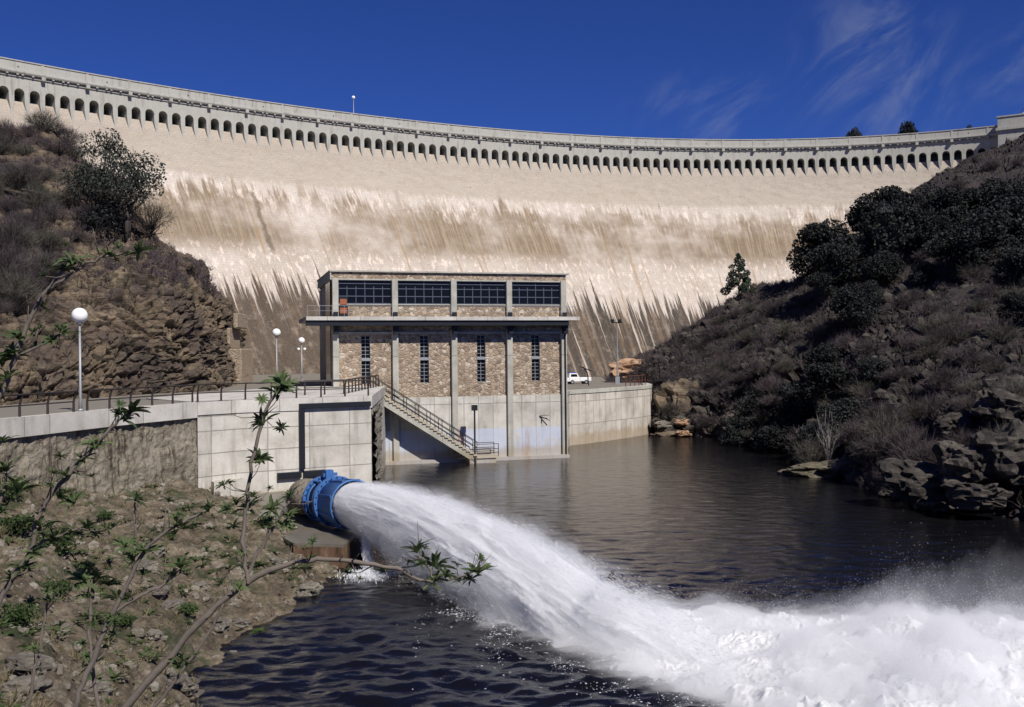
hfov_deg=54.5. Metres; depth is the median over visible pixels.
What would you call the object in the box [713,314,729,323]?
bare shrub
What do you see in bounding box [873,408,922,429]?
bare shrub
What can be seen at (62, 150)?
bare shrub
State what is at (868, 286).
holm oak
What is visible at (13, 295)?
bare shrub
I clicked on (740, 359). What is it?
scrub
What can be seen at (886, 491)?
boulder
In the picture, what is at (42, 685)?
boulder
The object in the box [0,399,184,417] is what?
road
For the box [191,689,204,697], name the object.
boulder
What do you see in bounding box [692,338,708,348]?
bare shrub
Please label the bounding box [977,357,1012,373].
bare shrub
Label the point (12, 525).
leafy bush
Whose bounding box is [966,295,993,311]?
bare shrub
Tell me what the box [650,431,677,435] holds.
boulder
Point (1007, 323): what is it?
bare shrub
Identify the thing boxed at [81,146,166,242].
broadleaf tree
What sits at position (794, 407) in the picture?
holm oak
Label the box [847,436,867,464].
holm oak
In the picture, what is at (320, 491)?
outlet valve
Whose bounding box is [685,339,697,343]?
bare shrub
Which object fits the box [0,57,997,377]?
dam
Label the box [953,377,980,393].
bare shrub
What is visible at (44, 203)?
bare shrub
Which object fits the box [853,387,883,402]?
bare shrub
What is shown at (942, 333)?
bare shrub
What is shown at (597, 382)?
quay yard
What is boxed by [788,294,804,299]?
bare shrub
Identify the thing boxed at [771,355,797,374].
bare shrub
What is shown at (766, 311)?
bare shrub
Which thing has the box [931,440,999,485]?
boulder
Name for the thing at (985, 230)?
holm oak
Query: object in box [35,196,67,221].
bare shrub
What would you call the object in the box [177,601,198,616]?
leafy bush
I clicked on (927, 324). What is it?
bare shrub
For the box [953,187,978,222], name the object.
holm oak
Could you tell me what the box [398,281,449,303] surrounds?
window
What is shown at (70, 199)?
bare shrub
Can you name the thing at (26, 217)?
bare shrub
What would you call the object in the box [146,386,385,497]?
intake platform
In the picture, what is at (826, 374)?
holm oak
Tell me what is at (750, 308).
bare shrub
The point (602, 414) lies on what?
quay wall
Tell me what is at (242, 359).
masonry pier
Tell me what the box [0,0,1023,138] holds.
sky
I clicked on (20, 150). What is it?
bare shrub
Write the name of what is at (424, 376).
slit window
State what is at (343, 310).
door
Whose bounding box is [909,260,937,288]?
holm oak
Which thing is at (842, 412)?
holm oak
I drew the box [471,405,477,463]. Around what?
gauge post
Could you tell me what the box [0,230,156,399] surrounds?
budding shrub
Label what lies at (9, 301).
bare shrub
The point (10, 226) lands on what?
bare shrub
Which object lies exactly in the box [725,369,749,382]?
bare shrub
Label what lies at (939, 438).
bare shrub
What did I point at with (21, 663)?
boulder
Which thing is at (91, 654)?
budding shrub
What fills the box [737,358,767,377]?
bare shrub
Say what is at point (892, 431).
bare shrub
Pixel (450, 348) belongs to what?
power house
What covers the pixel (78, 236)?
bare shrub
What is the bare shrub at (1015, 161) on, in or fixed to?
on the hillside at (870, 477)
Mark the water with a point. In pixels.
(675, 516)
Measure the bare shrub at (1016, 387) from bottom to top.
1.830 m
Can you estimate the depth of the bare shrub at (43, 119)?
103.47 m
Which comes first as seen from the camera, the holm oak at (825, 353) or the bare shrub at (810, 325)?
the holm oak at (825, 353)
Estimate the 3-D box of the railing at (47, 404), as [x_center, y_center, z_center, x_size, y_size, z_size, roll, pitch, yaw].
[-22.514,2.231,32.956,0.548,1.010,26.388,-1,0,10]
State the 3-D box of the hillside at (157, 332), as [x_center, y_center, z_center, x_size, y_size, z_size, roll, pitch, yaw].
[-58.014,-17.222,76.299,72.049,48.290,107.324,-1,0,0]
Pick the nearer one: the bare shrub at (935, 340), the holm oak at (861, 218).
the bare shrub at (935, 340)
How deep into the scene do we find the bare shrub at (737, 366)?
108.59 m
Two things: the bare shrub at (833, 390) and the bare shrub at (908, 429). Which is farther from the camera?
the bare shrub at (833, 390)
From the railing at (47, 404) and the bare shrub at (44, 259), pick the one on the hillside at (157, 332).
the bare shrub at (44, 259)
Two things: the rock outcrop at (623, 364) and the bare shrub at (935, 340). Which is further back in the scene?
the rock outcrop at (623, 364)
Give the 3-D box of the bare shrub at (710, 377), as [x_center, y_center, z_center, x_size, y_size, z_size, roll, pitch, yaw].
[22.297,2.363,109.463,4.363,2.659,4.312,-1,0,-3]
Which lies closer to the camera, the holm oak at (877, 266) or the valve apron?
the valve apron
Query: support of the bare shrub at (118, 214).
on the hillside at (157, 332)
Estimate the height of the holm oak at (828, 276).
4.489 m
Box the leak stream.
[335,530,401,583]
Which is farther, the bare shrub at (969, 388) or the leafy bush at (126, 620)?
the bare shrub at (969, 388)
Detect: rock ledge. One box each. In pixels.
[4,189,28,201]
[6,160,34,170]
[19,188,44,199]
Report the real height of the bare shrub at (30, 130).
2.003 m
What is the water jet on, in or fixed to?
on the water
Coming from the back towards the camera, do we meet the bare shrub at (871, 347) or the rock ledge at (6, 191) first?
the bare shrub at (871, 347)
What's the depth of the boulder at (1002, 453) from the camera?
52.54 m
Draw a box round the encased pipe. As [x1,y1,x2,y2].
[286,478,333,515]
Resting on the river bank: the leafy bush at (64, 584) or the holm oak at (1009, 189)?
the leafy bush at (64, 584)
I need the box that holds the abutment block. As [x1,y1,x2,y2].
[996,108,1023,145]
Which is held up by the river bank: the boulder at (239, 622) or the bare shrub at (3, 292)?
the boulder at (239, 622)
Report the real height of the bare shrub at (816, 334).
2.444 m
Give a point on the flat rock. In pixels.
(814, 469)
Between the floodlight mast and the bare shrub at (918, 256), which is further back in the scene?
the floodlight mast
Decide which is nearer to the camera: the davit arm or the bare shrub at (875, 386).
the bare shrub at (875, 386)
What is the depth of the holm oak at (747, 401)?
94.16 m
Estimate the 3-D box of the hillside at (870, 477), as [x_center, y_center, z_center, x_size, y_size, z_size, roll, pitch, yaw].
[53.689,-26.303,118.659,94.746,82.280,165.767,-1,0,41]
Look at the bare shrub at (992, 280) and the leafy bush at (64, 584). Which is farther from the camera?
the bare shrub at (992, 280)
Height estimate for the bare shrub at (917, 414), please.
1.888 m
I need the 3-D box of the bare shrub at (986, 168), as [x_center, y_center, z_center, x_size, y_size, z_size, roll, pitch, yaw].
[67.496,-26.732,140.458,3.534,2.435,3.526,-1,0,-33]
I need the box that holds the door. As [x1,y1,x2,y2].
[339,297,347,315]
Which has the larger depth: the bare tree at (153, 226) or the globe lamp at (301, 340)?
the globe lamp at (301, 340)
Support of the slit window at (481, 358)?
in the power house
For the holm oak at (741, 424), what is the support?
on the hillside at (870, 477)
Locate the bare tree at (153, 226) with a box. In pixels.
[131,190,184,247]
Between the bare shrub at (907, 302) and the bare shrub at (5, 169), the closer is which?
the bare shrub at (5, 169)
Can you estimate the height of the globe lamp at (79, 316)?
4.825 m
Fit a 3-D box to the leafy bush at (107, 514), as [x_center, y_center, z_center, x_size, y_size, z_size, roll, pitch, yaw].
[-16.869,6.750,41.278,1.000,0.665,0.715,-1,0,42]
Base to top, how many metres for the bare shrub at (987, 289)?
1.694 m
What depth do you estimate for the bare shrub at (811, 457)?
72.83 m
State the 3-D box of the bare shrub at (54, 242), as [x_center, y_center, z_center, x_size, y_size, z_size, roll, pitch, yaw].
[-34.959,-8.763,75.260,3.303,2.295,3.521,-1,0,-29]
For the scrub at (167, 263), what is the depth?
82.08 m
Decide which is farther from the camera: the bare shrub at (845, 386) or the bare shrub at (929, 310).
the bare shrub at (929, 310)
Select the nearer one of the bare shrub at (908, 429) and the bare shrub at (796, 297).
the bare shrub at (908, 429)
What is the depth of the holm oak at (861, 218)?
120.16 m
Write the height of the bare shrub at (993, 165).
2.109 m
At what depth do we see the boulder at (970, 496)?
51.16 m
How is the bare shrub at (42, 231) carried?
on the hillside at (157, 332)
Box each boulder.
[0,675,53,700]
[4,652,57,677]
[48,621,71,628]
[76,680,113,697]
[136,559,157,571]
[143,585,169,598]
[146,629,161,640]
[151,547,165,557]
[160,599,184,612]
[162,672,184,685]
[178,674,200,696]
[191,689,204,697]
[192,581,210,590]
[210,617,230,631]
[230,617,250,627]
[270,557,286,564]
[296,581,323,595]
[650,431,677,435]
[653,420,671,428]
[674,418,689,425]
[675,430,691,436]
[835,376,868,398]
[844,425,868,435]
[876,458,945,502]
[877,394,907,414]
[878,484,892,497]
[912,493,959,512]
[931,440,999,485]
[932,410,975,436]
[940,481,1013,510]
[969,419,1023,484]
[971,387,1023,429]
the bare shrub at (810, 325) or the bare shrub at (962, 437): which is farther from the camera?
the bare shrub at (810, 325)
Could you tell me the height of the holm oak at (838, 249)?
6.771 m
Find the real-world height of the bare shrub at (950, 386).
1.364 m
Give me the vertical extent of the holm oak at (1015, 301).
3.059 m
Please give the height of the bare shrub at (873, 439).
2.347 m
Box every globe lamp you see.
[71,308,87,410]
[272,328,280,384]
[297,337,306,379]
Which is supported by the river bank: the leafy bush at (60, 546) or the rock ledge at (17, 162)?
the leafy bush at (60, 546)
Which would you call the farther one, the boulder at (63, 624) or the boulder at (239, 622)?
the boulder at (239, 622)
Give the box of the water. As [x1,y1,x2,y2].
[188,431,1023,706]
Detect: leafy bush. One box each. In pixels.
[0,475,31,502]
[0,512,34,538]
[0,602,44,626]
[25,527,82,556]
[35,574,76,598]
[95,509,116,520]
[114,611,136,627]
[164,532,175,538]
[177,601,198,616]
[250,626,264,633]
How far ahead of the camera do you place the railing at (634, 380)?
106.63 m
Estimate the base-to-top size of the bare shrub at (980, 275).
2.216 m
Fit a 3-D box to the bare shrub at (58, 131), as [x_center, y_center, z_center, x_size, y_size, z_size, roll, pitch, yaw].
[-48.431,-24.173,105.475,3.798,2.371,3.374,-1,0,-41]
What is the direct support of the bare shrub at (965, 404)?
on the hillside at (870, 477)
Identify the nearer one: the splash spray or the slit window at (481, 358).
the splash spray
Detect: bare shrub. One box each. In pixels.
[0,114,21,133]
[0,131,22,154]
[0,150,49,186]
[0,157,16,163]
[0,160,12,172]
[0,161,14,176]
[0,161,50,190]
[0,180,14,198]
[0,190,28,213]
[0,192,28,213]
[0,207,34,223]
[0,213,47,250]
[0,214,30,240]
[0,226,33,249]
[0,231,37,276]
[0,233,34,258]
[0,237,23,255]
[0,253,27,282]
[0,258,48,307]
[0,260,21,278]
[0,275,20,302]
[0,280,21,299]
[0,293,18,312]
[0,297,16,314]
[1,120,26,144]
[1,207,38,232]
[2,208,46,227]
[8,139,39,154]
[8,218,41,253]
[8,297,33,315]
[10,182,68,210]
[10,265,48,295]
[12,240,67,282]
[13,121,45,136]
[13,253,52,281]
[18,104,66,132]
[21,178,53,194]
[23,206,59,231]
[23,223,68,244]
[24,196,66,211]
[26,132,47,144]
[27,161,62,180]
[31,126,82,155]
[33,224,70,252]
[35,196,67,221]
[36,253,82,288]
[37,247,77,271]
[44,116,74,135]
[46,187,80,207]
[52,122,87,144]
[61,138,87,159]
[61,203,99,225]
[64,222,88,241]
[71,201,94,212]
[89,198,140,223]
[658,400,681,412]
[672,353,686,362]
[672,365,684,374]
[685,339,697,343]
[688,413,715,427]
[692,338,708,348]
[697,328,712,336]
[697,366,731,385]
[703,322,731,338]
[708,354,734,373]
[710,353,737,369]
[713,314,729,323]
[717,330,731,337]
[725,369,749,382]
[730,307,747,317]
[730,362,741,370]
[734,327,760,343]
[737,320,750,328]
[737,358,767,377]
[737,423,766,440]
[740,384,756,392]
[742,299,758,311]
[744,407,779,425]
[745,378,759,390]
[753,373,788,395]
[755,300,780,317]
[758,391,781,406]
[759,377,785,395]
[768,318,800,337]
[768,373,785,382]
[769,297,787,306]
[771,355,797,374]
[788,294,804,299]
[788,333,800,341]
[789,433,838,462]
[793,297,810,305]
[801,317,823,331]
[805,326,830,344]
[807,313,837,334]
[810,417,842,447]
[811,377,852,400]
[814,412,842,459]
[815,393,848,407]
[819,315,847,330]
[826,329,861,352]
[832,417,869,445]
[838,371,870,398]
[843,376,879,397]
[846,430,890,463]
[848,394,914,429]
[849,337,889,356]
[849,416,920,458]
[851,426,895,457]
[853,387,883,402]
[856,408,912,438]
[863,381,883,389]
[869,290,884,303]
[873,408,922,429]
[874,369,893,381]
[875,275,889,284]
[880,427,915,454]
[881,425,941,457]
[885,366,915,380]
[885,422,933,439]
[886,249,916,263]
[886,289,920,310]
[887,436,935,463]
[895,394,930,419]
[899,336,919,350]
[899,392,927,412]
[905,437,940,462]
[906,287,925,299]
[909,339,952,360]
[910,248,930,259]
[912,313,948,333]
[912,392,951,420]
[915,299,943,315]
[916,329,946,348]
[920,321,960,347]
[922,431,953,442]
[924,248,946,259]
[926,360,960,385]
[933,341,988,364]
[934,304,970,329]
[935,316,982,339]
[935,376,963,393]
[938,425,975,445]
[941,395,975,410]
[943,327,976,343]
[947,175,969,190]
[953,254,991,281]
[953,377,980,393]
[955,263,989,283]
[958,354,991,368]
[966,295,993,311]
[972,388,1023,419]
[973,282,1005,296]
[975,314,1023,344]
[976,351,1007,365]
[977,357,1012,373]
[978,158,1001,170]
[979,158,1004,170]
[982,269,1001,283]
[982,316,1021,334]
[984,416,1008,432]
[990,373,1023,396]
[997,283,1023,298]
[1007,155,1023,165]
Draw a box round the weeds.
[0,483,316,706]
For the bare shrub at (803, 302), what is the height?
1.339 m
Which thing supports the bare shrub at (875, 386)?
on the hillside at (870, 477)
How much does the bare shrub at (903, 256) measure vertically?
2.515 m
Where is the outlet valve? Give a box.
[302,469,366,529]
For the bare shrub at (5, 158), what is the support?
on the hillside at (157, 332)
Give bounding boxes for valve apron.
[244,485,387,567]
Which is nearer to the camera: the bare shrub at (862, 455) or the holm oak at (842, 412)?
the bare shrub at (862, 455)
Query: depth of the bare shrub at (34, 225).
76.43 m
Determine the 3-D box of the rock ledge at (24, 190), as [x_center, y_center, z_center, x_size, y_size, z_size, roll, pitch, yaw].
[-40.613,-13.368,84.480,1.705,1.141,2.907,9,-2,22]
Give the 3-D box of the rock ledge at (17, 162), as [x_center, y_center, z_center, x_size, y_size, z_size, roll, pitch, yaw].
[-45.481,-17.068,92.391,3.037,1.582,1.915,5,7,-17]
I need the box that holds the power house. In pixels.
[299,270,583,464]
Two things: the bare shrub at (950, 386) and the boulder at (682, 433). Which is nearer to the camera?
the bare shrub at (950, 386)
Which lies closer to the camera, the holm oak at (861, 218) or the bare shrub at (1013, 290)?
the bare shrub at (1013, 290)
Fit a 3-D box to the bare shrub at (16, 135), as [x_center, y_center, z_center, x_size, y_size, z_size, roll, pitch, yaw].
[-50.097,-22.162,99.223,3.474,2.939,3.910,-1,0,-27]
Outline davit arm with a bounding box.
[580,366,591,385]
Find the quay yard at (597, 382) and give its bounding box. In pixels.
[567,377,641,389]
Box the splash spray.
[396,510,1023,706]
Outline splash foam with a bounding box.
[479,605,1023,706]
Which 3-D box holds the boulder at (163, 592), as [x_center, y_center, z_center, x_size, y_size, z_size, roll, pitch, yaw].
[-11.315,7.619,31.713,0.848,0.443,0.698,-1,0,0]
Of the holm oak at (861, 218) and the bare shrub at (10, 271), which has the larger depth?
the holm oak at (861, 218)
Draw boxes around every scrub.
[0,122,235,307]
[0,477,315,706]
[6,140,230,398]
[601,136,1023,486]
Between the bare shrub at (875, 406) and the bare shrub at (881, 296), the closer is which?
the bare shrub at (875, 406)
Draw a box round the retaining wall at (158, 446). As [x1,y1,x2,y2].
[0,400,235,495]
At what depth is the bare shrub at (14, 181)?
84.70 m
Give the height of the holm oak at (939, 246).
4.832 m
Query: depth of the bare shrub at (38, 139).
100.39 m
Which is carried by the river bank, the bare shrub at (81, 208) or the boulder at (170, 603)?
the boulder at (170, 603)
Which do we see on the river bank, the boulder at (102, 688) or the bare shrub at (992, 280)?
the boulder at (102, 688)
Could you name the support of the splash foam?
on the water
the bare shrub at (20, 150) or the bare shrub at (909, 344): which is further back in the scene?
the bare shrub at (20, 150)
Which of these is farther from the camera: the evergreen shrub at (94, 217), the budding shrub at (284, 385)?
the evergreen shrub at (94, 217)
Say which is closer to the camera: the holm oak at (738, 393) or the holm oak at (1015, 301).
the holm oak at (1015, 301)
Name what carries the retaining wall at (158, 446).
on the river bank
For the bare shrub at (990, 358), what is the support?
on the hillside at (870, 477)
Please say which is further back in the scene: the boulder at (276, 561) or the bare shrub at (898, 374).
the bare shrub at (898, 374)
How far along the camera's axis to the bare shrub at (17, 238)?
70.13 m
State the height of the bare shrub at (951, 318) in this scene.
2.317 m
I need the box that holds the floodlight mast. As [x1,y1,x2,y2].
[610,319,621,383]
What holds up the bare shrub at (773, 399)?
on the hillside at (870, 477)
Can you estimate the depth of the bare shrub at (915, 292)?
98.52 m
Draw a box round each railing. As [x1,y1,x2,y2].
[0,390,76,416]
[86,384,194,410]
[197,380,369,401]
[304,375,378,394]
[625,375,645,386]
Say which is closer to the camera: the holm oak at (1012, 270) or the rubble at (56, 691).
the rubble at (56, 691)
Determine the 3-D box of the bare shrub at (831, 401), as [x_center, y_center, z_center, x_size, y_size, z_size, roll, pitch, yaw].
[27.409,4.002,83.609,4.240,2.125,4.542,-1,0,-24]
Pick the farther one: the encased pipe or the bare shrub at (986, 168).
the bare shrub at (986, 168)
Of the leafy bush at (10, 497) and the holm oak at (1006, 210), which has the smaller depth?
the leafy bush at (10, 497)
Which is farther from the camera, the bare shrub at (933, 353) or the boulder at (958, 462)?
the bare shrub at (933, 353)
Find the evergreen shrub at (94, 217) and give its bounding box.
[76,202,132,237]
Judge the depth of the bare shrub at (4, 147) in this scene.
93.74 m
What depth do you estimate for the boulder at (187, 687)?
25.79 m
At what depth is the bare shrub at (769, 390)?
94.31 m
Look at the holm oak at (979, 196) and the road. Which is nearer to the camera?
the road
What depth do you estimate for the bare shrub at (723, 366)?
111.35 m
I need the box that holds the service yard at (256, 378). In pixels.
[89,374,326,399]
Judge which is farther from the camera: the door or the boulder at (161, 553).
the door
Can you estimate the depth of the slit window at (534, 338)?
84.60 m
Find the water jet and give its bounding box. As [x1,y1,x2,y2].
[332,481,740,673]
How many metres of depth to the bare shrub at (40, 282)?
65.45 m
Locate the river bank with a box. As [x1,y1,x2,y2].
[0,479,341,706]
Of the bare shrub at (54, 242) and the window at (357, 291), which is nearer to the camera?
the bare shrub at (54, 242)
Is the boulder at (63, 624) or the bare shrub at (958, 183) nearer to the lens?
the boulder at (63, 624)
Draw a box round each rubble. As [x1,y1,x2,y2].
[0,482,343,706]
[636,138,1023,512]
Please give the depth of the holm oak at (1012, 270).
87.52 m
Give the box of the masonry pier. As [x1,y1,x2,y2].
[227,313,252,382]
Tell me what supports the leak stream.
on the water
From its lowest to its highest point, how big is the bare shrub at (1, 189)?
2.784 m
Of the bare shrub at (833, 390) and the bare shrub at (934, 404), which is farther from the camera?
the bare shrub at (833, 390)
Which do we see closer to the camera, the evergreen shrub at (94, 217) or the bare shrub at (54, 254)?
the bare shrub at (54, 254)
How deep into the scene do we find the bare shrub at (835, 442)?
74.86 m
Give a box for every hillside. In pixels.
[0,127,246,405]
[605,134,1023,520]
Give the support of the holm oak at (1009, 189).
on the hillside at (870, 477)
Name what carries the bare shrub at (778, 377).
on the hillside at (870, 477)
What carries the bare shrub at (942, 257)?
on the hillside at (870, 477)
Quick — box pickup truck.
[567,372,591,383]
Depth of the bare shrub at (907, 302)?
97.09 m
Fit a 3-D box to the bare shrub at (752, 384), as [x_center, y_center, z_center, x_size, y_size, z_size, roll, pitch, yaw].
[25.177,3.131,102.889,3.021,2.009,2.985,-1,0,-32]
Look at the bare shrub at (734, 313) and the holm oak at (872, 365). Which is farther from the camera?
the bare shrub at (734, 313)
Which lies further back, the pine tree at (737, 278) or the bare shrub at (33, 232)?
the pine tree at (737, 278)
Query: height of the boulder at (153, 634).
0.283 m
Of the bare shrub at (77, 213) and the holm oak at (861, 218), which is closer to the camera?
the bare shrub at (77, 213)
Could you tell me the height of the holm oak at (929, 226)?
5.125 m
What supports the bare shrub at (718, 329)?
on the hillside at (870, 477)
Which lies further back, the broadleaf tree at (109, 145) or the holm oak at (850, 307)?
the holm oak at (850, 307)
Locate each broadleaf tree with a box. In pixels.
[55,128,134,207]
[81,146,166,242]
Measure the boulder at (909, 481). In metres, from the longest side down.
5.136 x 3.499 x 2.371 m
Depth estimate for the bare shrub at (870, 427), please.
66.97 m
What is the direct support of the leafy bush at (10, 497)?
on the river bank
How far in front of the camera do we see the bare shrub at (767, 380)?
94.41 m
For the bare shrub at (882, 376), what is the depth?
78.59 m
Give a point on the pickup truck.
(572, 377)
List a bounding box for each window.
[338,280,391,303]
[361,336,369,383]
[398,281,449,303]
[420,336,428,382]
[457,281,505,303]
[477,335,485,381]
[512,282,559,304]
[531,335,539,380]
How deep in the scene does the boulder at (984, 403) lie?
59.10 m
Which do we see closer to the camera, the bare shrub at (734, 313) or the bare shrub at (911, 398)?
the bare shrub at (911, 398)
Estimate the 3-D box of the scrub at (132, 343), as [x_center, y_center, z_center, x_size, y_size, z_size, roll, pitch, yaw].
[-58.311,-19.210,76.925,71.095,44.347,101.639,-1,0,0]
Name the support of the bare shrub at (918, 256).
on the hillside at (870, 477)
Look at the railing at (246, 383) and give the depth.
57.76 m
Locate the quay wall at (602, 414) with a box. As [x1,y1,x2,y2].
[567,383,651,446]
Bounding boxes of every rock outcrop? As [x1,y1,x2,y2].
[609,358,645,378]
[653,378,703,412]
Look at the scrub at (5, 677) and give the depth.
30.02 m
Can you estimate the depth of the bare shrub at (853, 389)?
80.25 m
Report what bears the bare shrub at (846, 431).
on the hillside at (870, 477)
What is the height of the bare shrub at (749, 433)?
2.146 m
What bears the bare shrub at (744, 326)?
on the hillside at (870, 477)
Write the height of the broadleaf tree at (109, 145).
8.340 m
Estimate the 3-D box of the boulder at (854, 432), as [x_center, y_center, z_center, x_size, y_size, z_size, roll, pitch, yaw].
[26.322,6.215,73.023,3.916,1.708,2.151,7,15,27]
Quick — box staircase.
[367,373,499,463]
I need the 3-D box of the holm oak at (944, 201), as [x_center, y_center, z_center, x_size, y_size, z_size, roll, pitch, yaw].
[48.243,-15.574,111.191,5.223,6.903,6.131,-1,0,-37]
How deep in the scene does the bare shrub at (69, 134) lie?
106.02 m
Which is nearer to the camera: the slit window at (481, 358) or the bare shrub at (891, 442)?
the bare shrub at (891, 442)
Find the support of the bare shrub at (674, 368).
on the hillside at (870, 477)
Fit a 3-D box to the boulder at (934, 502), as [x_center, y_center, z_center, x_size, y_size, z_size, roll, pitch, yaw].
[23.588,8.260,54.971,2.969,1.208,2.028,-8,-10,-9]
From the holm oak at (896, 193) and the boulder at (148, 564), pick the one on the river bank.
the boulder at (148, 564)
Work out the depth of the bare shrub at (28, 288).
63.14 m
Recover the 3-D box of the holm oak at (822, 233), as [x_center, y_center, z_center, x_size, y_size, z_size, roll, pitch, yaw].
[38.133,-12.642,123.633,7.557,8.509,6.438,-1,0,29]
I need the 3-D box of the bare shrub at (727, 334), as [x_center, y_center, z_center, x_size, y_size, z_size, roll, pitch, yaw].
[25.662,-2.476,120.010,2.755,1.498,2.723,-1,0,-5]
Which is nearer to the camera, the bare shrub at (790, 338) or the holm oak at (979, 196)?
the bare shrub at (790, 338)
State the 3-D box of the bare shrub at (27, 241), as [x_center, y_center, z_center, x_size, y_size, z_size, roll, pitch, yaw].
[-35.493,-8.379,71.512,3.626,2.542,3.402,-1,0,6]
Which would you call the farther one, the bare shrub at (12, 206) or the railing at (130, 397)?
the bare shrub at (12, 206)
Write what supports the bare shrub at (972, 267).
on the hillside at (870, 477)
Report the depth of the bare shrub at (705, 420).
104.72 m
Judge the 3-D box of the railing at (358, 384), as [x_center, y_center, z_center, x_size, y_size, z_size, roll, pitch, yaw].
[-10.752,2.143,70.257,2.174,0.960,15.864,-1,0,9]
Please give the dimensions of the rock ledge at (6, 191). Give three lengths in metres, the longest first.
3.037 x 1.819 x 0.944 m
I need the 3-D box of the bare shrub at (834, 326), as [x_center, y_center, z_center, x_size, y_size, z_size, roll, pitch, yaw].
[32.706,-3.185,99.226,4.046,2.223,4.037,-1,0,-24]
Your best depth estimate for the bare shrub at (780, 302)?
121.81 m
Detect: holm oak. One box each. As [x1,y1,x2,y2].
[719,414,760,445]
[726,386,746,400]
[733,390,775,418]
[750,418,802,452]
[776,381,816,426]
[786,216,848,281]
[794,361,861,397]
[794,420,836,461]
[801,342,843,365]
[804,264,851,302]
[807,233,873,286]
[815,397,866,428]
[829,283,884,334]
[844,192,907,251]
[845,126,862,136]
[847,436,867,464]
[854,356,890,384]
[857,250,906,289]
[859,279,884,299]
[871,185,924,209]
[871,201,924,260]
[898,121,917,133]
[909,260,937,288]
[911,209,953,244]
[914,184,970,231]
[920,231,969,276]
[937,211,1021,268]
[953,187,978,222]
[961,177,1012,213]
[966,193,1023,244]
[985,199,1023,247]
[987,178,1023,201]
[989,243,1023,290]
[995,292,1023,327]
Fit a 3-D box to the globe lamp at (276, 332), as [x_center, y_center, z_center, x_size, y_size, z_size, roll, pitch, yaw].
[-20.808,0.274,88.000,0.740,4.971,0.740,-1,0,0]
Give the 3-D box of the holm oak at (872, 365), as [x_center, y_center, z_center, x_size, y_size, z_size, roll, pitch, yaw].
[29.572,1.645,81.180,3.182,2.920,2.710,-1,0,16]
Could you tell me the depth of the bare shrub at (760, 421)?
92.43 m
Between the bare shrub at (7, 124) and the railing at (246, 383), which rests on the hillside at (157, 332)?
the bare shrub at (7, 124)
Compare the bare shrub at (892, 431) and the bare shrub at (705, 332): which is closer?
the bare shrub at (892, 431)
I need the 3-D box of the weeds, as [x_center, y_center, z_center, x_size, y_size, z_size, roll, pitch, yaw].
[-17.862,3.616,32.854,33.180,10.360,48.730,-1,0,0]
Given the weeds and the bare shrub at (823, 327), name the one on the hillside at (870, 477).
the bare shrub at (823, 327)
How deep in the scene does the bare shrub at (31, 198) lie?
81.92 m
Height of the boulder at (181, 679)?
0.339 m
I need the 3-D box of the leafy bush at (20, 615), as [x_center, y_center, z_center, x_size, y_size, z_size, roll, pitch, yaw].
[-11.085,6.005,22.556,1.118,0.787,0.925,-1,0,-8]
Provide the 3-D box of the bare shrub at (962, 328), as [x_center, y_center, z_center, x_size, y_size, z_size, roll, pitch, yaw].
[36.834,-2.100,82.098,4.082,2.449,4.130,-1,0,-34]
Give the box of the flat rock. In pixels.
[777,459,839,477]
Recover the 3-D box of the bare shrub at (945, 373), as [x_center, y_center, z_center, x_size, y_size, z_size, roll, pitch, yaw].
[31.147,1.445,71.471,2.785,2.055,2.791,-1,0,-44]
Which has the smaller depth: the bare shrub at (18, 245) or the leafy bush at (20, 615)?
the leafy bush at (20, 615)
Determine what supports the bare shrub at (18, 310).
on the hillside at (157, 332)
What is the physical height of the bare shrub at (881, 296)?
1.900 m
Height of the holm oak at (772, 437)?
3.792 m
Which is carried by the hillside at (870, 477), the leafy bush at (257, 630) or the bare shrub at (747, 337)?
the bare shrub at (747, 337)
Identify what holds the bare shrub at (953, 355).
on the hillside at (870, 477)
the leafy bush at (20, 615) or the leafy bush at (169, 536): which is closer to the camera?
the leafy bush at (20, 615)
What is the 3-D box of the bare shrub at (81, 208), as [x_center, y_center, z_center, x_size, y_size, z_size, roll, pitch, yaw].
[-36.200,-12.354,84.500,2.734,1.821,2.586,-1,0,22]
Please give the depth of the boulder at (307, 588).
36.86 m
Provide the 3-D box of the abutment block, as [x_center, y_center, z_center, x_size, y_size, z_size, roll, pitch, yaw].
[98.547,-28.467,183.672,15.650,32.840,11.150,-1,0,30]
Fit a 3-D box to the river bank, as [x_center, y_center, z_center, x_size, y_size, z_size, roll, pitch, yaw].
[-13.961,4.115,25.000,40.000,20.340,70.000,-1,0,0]
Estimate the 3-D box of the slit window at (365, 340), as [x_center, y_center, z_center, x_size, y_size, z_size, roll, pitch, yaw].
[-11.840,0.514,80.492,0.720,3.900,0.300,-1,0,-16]
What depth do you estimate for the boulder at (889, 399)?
72.84 m
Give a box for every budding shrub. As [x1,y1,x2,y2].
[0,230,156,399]
[0,398,150,606]
[16,489,236,706]
[104,368,493,706]
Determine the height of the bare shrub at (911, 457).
2.692 m
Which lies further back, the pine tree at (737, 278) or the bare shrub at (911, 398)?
the pine tree at (737, 278)
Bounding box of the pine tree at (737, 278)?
[720,253,759,297]
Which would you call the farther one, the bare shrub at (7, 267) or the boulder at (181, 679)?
the bare shrub at (7, 267)
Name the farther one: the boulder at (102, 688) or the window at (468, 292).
the window at (468, 292)
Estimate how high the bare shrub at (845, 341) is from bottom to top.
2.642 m
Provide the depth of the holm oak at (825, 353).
90.55 m

